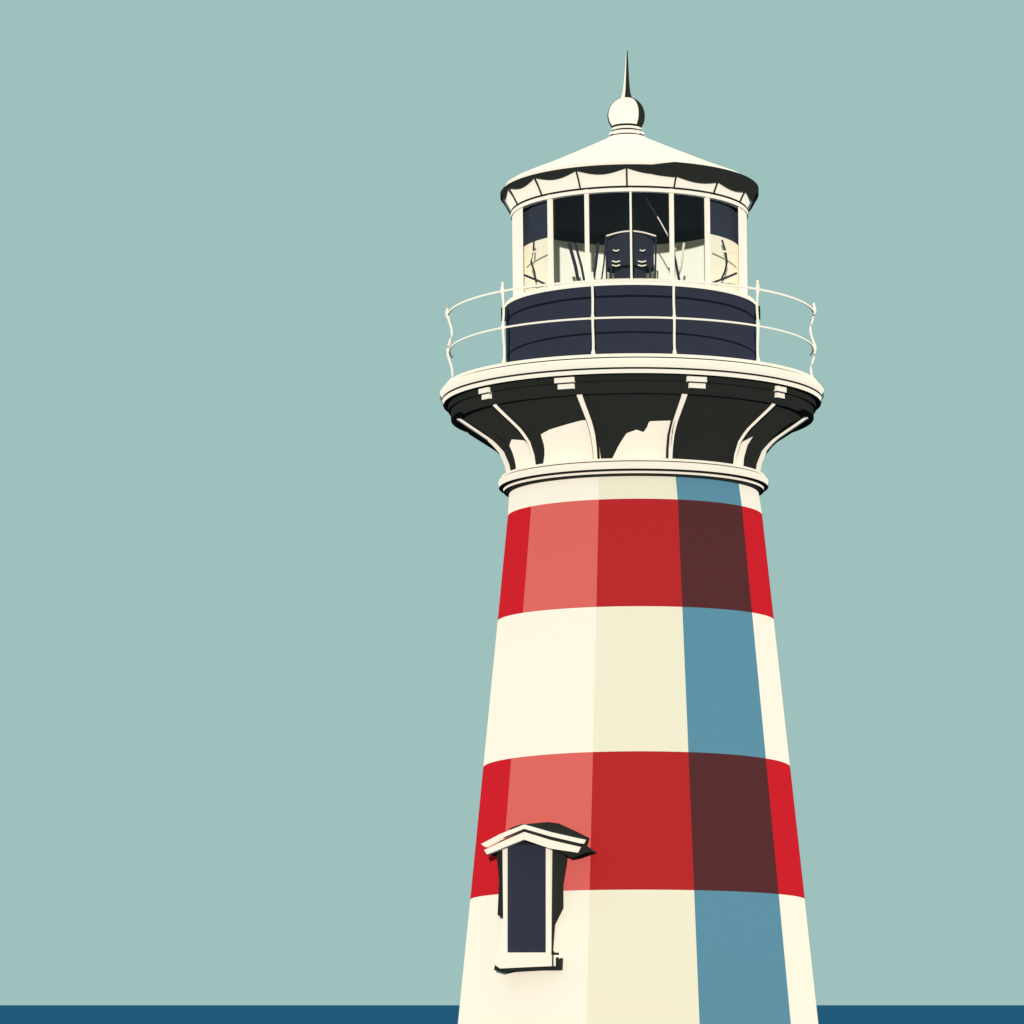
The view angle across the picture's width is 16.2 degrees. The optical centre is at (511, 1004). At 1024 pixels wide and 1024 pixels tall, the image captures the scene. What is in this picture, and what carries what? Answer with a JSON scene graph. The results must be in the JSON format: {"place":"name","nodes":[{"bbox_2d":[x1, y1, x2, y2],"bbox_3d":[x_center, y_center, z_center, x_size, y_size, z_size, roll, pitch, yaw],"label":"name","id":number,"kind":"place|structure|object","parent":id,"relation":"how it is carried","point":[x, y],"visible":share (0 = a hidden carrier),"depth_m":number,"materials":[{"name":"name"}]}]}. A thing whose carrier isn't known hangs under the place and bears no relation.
{"place":"outdoors","nodes":[
{"label":"outdoors","id":0,"kind":"place"},
{"bbox_2d":[0,1005,1023,1023],"bbox_3d":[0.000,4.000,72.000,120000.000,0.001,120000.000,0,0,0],"label":"sea","id":1,"kind":"structure","parent":0,"point":[436,1014],"depth_m":1515.89,"materials":[{"name":"liquid"}]},
{"bbox_2d":[0,0,1023,1004],"label":"sky","id":2,"kind":"structure","parent":0,"point":[252,548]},
{"bbox_2d":[553,192,704,234],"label":"lantern ceiling","id":3,"kind":"structure","parent":0,"point":[609,213],"depth_m":72.71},
{"bbox_2d":[537,278,724,288],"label":"lantern floor","id":4,"kind":"structure","parent":0,"point":[627,278],"depth_m":69.87,"materials":[{"name":"beige"}]},
{"bbox_2d":[567,243,579,280],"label":"strut","id":5,"kind":"object","parent":4,"relation":"on","point":[574,262],"visible":0.79,"depth_m":71.37,"materials":[{"name":"blue paint"}]},
{"bbox_2d":[574,243,584,279],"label":"strut","id":6,"kind":"object","parent":4,"relation":"on","point":[579,259],"visible":0.79,"depth_m":71.38,"materials":[{"name":"blue paint"}]},
{"bbox_2d":[593,243,598,279],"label":"strut","id":7,"kind":"object","parent":4,"relation":"on","point":[596,259],"visible":0.64,"depth_m":71.38,"materials":[{"name":"blue paint"}]},
{"bbox_2d":[601,236,606,278],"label":"strut","id":8,"kind":"object","parent":4,"relation":"on","point":[604,257],"visible":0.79,"depth_m":71.39,"materials":[{"name":"blue paint"}]},
{"bbox_2d":[605,240,607,278],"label":"lens frame","id":9,"kind":"object","parent":4,"relation":"on","point":[606,262],"visible":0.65,"depth_m":71.48,"materials":[{"name":"blue paint"}]},
{"bbox_2d":[606,230,655,236],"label":"lens hoop","id":10,"kind":"object","parent":9,"relation":"attached to","point":[632,231],"visible":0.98,"depth_m":71.47,"materials":[{"name":"beige paint"}]},
{"bbox_2d":[610,262,611,278],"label":"lens frame","id":11,"kind":"object","parent":4,"relation":"on","point":[610,270],"visible":0.65,"depth_m":71.49,"materials":[{"name":"blue paint"}]},
{"bbox_2d":[607,232,653,278],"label":"lens drum","id":12,"kind":"object","parent":4,"relation":"on","point":[621,241],"visible":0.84,"depth_m":71.62,"materials":[{"name":"blue paint"}]},
{"bbox_2d":[649,262,650,277],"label":"lens frame","id":13,"kind":"object","parent":4,"relation":"on","point":[649,269],"visible":0.65,"depth_m":71.49,"materials":[{"name":"blue paint"}]},
{"bbox_2d":[654,236,656,278],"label":"lens frame","id":14,"kind":"object","parent":4,"relation":"on","point":[655,257],"visible":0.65,"depth_m":71.48,"materials":[{"name":"blue paint"}]},
{"bbox_2d":[667,232,679,279],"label":"strut","id":15,"kind":"object","parent":4,"relation":"on","point":[677,271],"visible":0.5,"depth_m":71.38,"materials":[{"name":"blue paint"}]},
{"bbox_2d":[679,243,684,275],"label":"strut","id":16,"kind":"object","parent":4,"relation":"on","point":[682,253],"visible":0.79,"depth_m":71.38,"materials":[{"name":"beige paint"}]},
{"bbox_2d":[713,272,736,282],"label":"strut","id":17,"kind":"object","parent":4,"relation":"on","point":[726,277],"visible":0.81,"depth_m":70.30,"materials":[{"name":"blue paint"}]},
{"bbox_2d":[721,262,727,278],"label":"strut","id":18,"kind":"object","parent":17,"relation":"on","point":[724,270],"visible":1,"depth_m":70.31,"materials":[{"name":"blue paint"}]},
{"bbox_2d":[721,240,727,261],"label":"strut","id":19,"kind":"object","parent":18,"relation":"on","point":[725,250],"visible":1,"depth_m":70.31,"materials":[{"name":"blue paint"}]},
{"bbox_2d":[440,353,823,432],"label":"gallery deck","id":20,"kind":"structure","parent":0,"point":[460,396],"depth_m":68.79,"materials":[{"name":"beige paint"}]},
{"bbox_2d":[445,305,452,378],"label":"rail post","id":21,"kind":"object","parent":20,"relation":"on","point":[451,335],"visible":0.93,"depth_m":71.72,"materials":[{"name":"white metal"}]},
{"bbox_2d":[447,279,814,322],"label":"handrail","id":22,"kind":"object","parent":21,"relation":"attached to","point":[624,280],"visible":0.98,"depth_m":68.80,"materials":[{"name":"white metal"}]},
{"bbox_2d":[449,316,813,357],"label":"rail","id":23,"kind":"object","parent":21,"relation":"attached to","point":[806,340],"visible":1,"depth_m":68.85,"materials":[{"name":"white metal"}]},
{"bbox_2d":[478,387,491,394],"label":"modillion","id":24,"kind":"object","parent":20,"relation":"attached to","point":[483,391],"visible":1,"depth_m":69.72,"materials":[{"name":"beige paint"}]},
{"bbox_2d":[482,394,491,399],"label":"modillion foot","id":25,"kind":"object","parent":24,"relation":"attached to","point":[486,396],"visible":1,"depth_m":69.70},
{"bbox_2d":[500,282,505,362],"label":"rail post","id":26,"kind":"object","parent":20,"relation":"on","point":[503,316],"visible":1,"depth_m":69.40,"materials":[{"name":"white metal"}]},
{"bbox_2d":[554,377,574,383],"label":"modillion","id":27,"kind":"object","parent":20,"relation":"on","point":[564,380],"visible":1,"depth_m":68.54,"materials":[{"name":"beige paint"}]},
{"bbox_2d":[558,384,574,389],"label":"modillion foot","id":28,"kind":"object","parent":27,"relation":"attached to","point":[565,386],"visible":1,"depth_m":68.57},
{"bbox_2d":[590,272,594,353],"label":"rail post","id":29,"kind":"object","parent":20,"relation":"on","point":[592,308],"visible":1,"depth_m":68.45,"materials":[{"name":"white metal"}]},
{"bbox_2d":[505,281,755,361],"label":"gallery wall","id":30,"kind":"structure","parent":20,"relation":"on","point":[626,335],"depth_m":69.81,"materials":[{"name":"blue paint"}]},
{"bbox_2d":[512,207,523,296],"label":"corner panel","id":31,"kind":"object","parent":30,"relation":"on","point":[517,244],"visible":0.86,"depth_m":71.30,"materials":[{"name":"beige paint"}]},
{"bbox_2d":[524,274,545,283],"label":"strut","id":32,"kind":"object","parent":30,"relation":"on","point":[532,278],"visible":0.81,"depth_m":70.30,"materials":[{"name":"blue paint"}]},
{"bbox_2d":[530,262,536,281],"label":"strut","id":33,"kind":"object","parent":32,"relation":"on","point":[533,271],"visible":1,"depth_m":70.31,"materials":[{"name":"blue paint"}]},
{"bbox_2d":[530,240,534,261],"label":"strut","id":34,"kind":"object","parent":33,"relation":"on","point":[533,249],"visible":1,"depth_m":70.31,"materials":[{"name":"blue paint"}]},
{"bbox_2d":[547,199,553,286],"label":"glazing bar","id":35,"kind":"object","parent":30,"relation":"on","point":[550,241],"visible":1,"depth_m":70.30,"materials":[{"name":"beige paint"}]},
{"bbox_2d":[524,249,546,253],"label":"strut","id":36,"kind":"object","parent":35,"relation":"attached to","point":[535,251],"visible":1,"depth_m":70.19,"materials":[{"name":"beige paint"}]},
{"bbox_2d":[584,189,589,280],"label":"glazing bar","id":37,"kind":"object","parent":30,"relation":"on","point":[587,252],"visible":0.86,"depth_m":69.84,"materials":[{"name":"beige paint"}]},
{"bbox_2d":[553,229,704,282],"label":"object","id":38,"kind":"structure","parent":30,"relation":"on","point":[693,267],"depth_m":73.90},
{"bbox_2d":[523,201,547,291],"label":"window pane","id":39,"kind":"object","parent":38,"relation":"attached to","point":[535,227],"visible":0.72,"depth_m":70.87,"materials":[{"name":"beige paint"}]},
{"bbox_2d":[645,197,675,249],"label":"strut","id":40,"kind":"object","parent":38,"relation":"attached to","point":[658,218],"visible":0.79,"depth_m":71.39,"materials":[{"name":"beige paint"}]},
{"bbox_2d":[710,199,738,290],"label":"window pane","id":41,"kind":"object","parent":38,"relation":"attached to","point":[724,222],"visible":0.75,"depth_m":70.76,"materials":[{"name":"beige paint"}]},
{"bbox_2d":[629,187,632,278],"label":"glazing bar","id":42,"kind":"object","parent":30,"relation":"on","point":[630,201],"visible":0.86,"depth_m":69.65,"materials":[{"name":"beige paint"}]},
{"bbox_2d":[669,193,674,279],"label":"glazing bar","id":43,"kind":"object","parent":30,"relation":"on","point":[671,226],"visible":0.79,"depth_m":69.78,"materials":[{"name":"beige paint"}]},
{"bbox_2d":[704,193,710,284],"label":"glazing bar","id":44,"kind":"object","parent":30,"relation":"on","point":[707,239],"visible":1,"depth_m":70.17,"materials":[{"name":"beige paint"}]},
{"bbox_2d":[712,249,736,253],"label":"strut","id":45,"kind":"object","parent":44,"relation":"attached to","point":[724,251],"visible":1,"depth_m":70.19,"materials":[{"name":"beige paint"}]},
{"bbox_2d":[738,207,747,294],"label":"corner panel","id":46,"kind":"object","parent":30,"relation":"on","point":[742,237],"visible":0.86,"depth_m":71.21,"materials":[{"name":"beige paint"}]},
{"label":"glazing","id":47,"kind":"object","parent":30,"relation":"on","visible":0},
{"bbox_2d":[503,163,752,220],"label":"eave fascia","id":48,"kind":"structure","parent":47,"relation":"attached to","point":[528,195],"depth_m":69.91,"materials":[{"name":"beige paint"}]},
{"bbox_2d":[534,178,541,194],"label":"fascia rib","id":49,"kind":"object","parent":48,"relation":"attached to","point":[538,186],"visible":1,"depth_m":70.33,"materials":[{"name":"black metal"}]},
{"bbox_2d":[575,171,580,187],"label":"fascia rib","id":50,"kind":"object","parent":48,"relation":"attached to","point":[578,179],"visible":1,"depth_m":69.77,"materials":[{"name":"black metal"}]},
{"bbox_2d":[505,135,737,185],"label":"roof","id":51,"kind":"structure","parent":48,"relation":"on","point":[626,149],"depth_m":70.26,"materials":[{"name":"beige paint"}]},
{"bbox_2d":[608,125,644,137],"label":"finial collar","id":52,"kind":"object","parent":51,"relation":"on","point":[626,130],"visible":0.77,"depth_m":71.72,"materials":[{"name":"beige paint"}]},
{"bbox_2d":[608,97,638,125],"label":"finial ball","id":53,"kind":"object","parent":52,"relation":"on","point":[624,110],"visible":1,"depth_m":71.70,"materials":[{"name":"beige paint"}]},
{"bbox_2d":[621,51,626,97],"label":"finial spike","id":54,"kind":"object","parent":53,"relation":"on","point":[623,93],"visible":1,"depth_m":71.96,"materials":[{"name":"beige paint"}]},
{"bbox_2d":[625,51,630,97],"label":"spike flashing","id":55,"kind":"object","parent":54,"relation":"attached to","point":[627,91],"visible":1,"depth_m":71.95,"materials":[{"name":"black metal"}]},
{"bbox_2d":[629,97,644,127],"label":"ball seam plate","id":56,"kind":"object","parent":53,"relation":"attached to","point":[641,119],"visible":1,"depth_m":71.81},
{"bbox_2d":[613,123,636,126],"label":"ball seat","id":57,"kind":"object","parent":52,"relation":"on","point":[622,124],"visible":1,"depth_m":71.74,"materials":[{"name":"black metal"}]},
{"bbox_2d":[500,162,758,211],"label":"scalloped valance","id":58,"kind":"object","parent":51,"relation":"attached to","point":[729,179],"visible":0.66,"depth_m":69.86,"materials":[{"name":"black metal"}]},
{"bbox_2d":[626,168,627,185],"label":"fascia rib","id":59,"kind":"object","parent":48,"relation":"attached to","point":[626,176],"visible":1,"depth_m":69.53,"materials":[{"name":"black metal"}]},
{"bbox_2d":[460,393,804,469],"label":"gallery cove","id":60,"kind":"object","parent":20,"relation":"attached to","point":[637,425],"visible":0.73,"depth_m":69.60,"materials":[{"name":"paint"}]},
{"bbox_2d":[672,271,676,353],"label":"rail post","id":61,"kind":"object","parent":20,"relation":"on","point":[674,319],"visible":1,"depth_m":68.42,"materials":[{"name":"white metal"}]},
{"bbox_2d":[686,376,706,382],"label":"modillion","id":62,"kind":"object","parent":20,"relation":"on","point":[696,379],"visible":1,"depth_m":68.44,"materials":[{"name":"beige paint"}]},
{"bbox_2d":[688,383,705,388],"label":"modillion foot","id":63,"kind":"object","parent":62,"relation":"attached to","point":[697,385],"visible":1,"depth_m":68.49},
{"bbox_2d":[756,280,759,360],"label":"rail post","id":64,"kind":"object","parent":20,"relation":"on","point":[757,317],"visible":1,"depth_m":69.21,"materials":[{"name":"white metal"}]},
{"bbox_2d":[775,386,786,392],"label":"modillion","id":65,"kind":"object","parent":20,"relation":"on","point":[779,389],"visible":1,"depth_m":69.55,"materials":[{"name":"beige paint"}]},
{"bbox_2d":[775,392,784,398],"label":"modillion foot","id":66,"kind":"object","parent":65,"relation":"attached to","point":[780,395],"visible":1,"depth_m":69.58},
{"bbox_2d":[809,303,816,375],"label":"rail post","id":67,"kind":"object","parent":20,"relation":"on","point":[811,335],"visible":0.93,"depth_m":71.48,"materials":[{"name":"white metal"}]},
{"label":"rocky islet","id":68,"kind":"structure","parent":0,"visible":0},
{"bbox_2d":[458,476,817,1023],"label":"tower shaft","id":69,"kind":"object","parent":68,"relation":"on","point":[636,734],"visible":0.99,"depth_m":69.40,"materials":[{"name":"beige paint"}]},
{"bbox_2d":[494,953,562,972],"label":"sill drip","id":70,"kind":"object","parent":69,"relation":"attached to","point":[559,964],"visible":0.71,"depth_m":68.96},
{"bbox_2d":[503,848,507,952],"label":"frame","id":71,"kind":"object","parent":70,"relation":"on","point":[505,900],"visible":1,"depth_m":69.25,"materials":[{"name":"beige paint"}]},
{"bbox_2d":[495,953,558,968],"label":"sill","id":72,"kind":"structure","parent":70,"relation":"on","point":[511,960],"depth_m":69.00,"materials":[{"name":"white paint"}]},
{"bbox_2d":[508,845,545,952],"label":"pane","id":73,"kind":"object","parent":70,"relation":"on","point":[526,898],"visible":1,"depth_m":69.09,"materials":[{"name":"glass"}]},
{"bbox_2d":[546,847,551,953],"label":"frame","id":74,"kind":"object","parent":70,"relation":"on","point":[548,896],"visible":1,"depth_m":68.89,"materials":[{"name":"beige paint"}]},
{"bbox_2d":[497,840,567,954],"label":"reveal","id":75,"kind":"object","parent":69,"relation":"attached to","point":[559,862],"visible":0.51,"depth_m":68.94,"materials":[{"name":"black metal"}]},
{"bbox_2d":[485,822,596,858],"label":"hood roof","id":76,"kind":"structure","parent":69,"relation":"on","point":[585,850],"depth_m":68.70,"materials":[{"name":"black metal"}]},
{"bbox_2d":[484,832,580,854],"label":"hood moulding","id":77,"kind":"object","parent":76,"relation":"attached to","point":[522,837],"visible":1,"depth_m":68.83,"materials":[{"name":"beige paint"}]},
{"bbox_2d":[482,825,585,846],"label":"hood moulding","id":78,"kind":"object","parent":76,"relation":"attached to","point":[498,838],"visible":1,"depth_m":68.85,"materials":[{"name":"beige paint"}]},
{"bbox_2d":[498,458,768,496],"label":"cornice","id":79,"kind":"structure","parent":69,"relation":"on","point":[511,480],"depth_m":69.72,"materials":[{"name":"beige paint"}]},
{"bbox_2d":[457,418,510,471],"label":"bracket","id":80,"kind":"object","parent":79,"relation":"on","point":[498,448],"visible":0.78,"depth_m":71.56,"materials":[{"name":"beige metal"}]},
{"bbox_2d":[469,432,499,453],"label":"bracket","id":81,"kind":"object","parent":79,"relation":"on","point":[485,443],"visible":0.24,"depth_m":73.12,"materials":[{"name":"black metal"}]},
{"bbox_2d":[493,404,539,464],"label":"bracket","id":82,"kind":"object","parent":79,"relation":"on","point":[503,411],"visible":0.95,"depth_m":70.19,"materials":[{"name":"white metal"}]},
{"bbox_2d":[576,394,599,458],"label":"bracket","id":83,"kind":"object","parent":79,"relation":"on","point":[584,406],"visible":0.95,"depth_m":69.30,"materials":[{"name":"white metal"}]},
{"bbox_2d":[666,394,687,458],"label":"bracket","id":84,"kind":"object","parent":79,"relation":"on","point":[680,404],"visible":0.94,"depth_m":69.23,"materials":[{"name":"white metal"}]},
{"bbox_2d":[729,403,774,464],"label":"bracket","id":85,"kind":"object","parent":79,"relation":"on","point":[768,407],"visible":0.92,"depth_m":70.13,"materials":[{"name":"white metal"}]},
{"bbox_2d":[755,416,807,470],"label":"bracket","id":86,"kind":"object","parent":79,"relation":"on","point":[771,443],"visible":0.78,"depth_m":71.41,"materials":[{"name":"white metal"}]}
]}

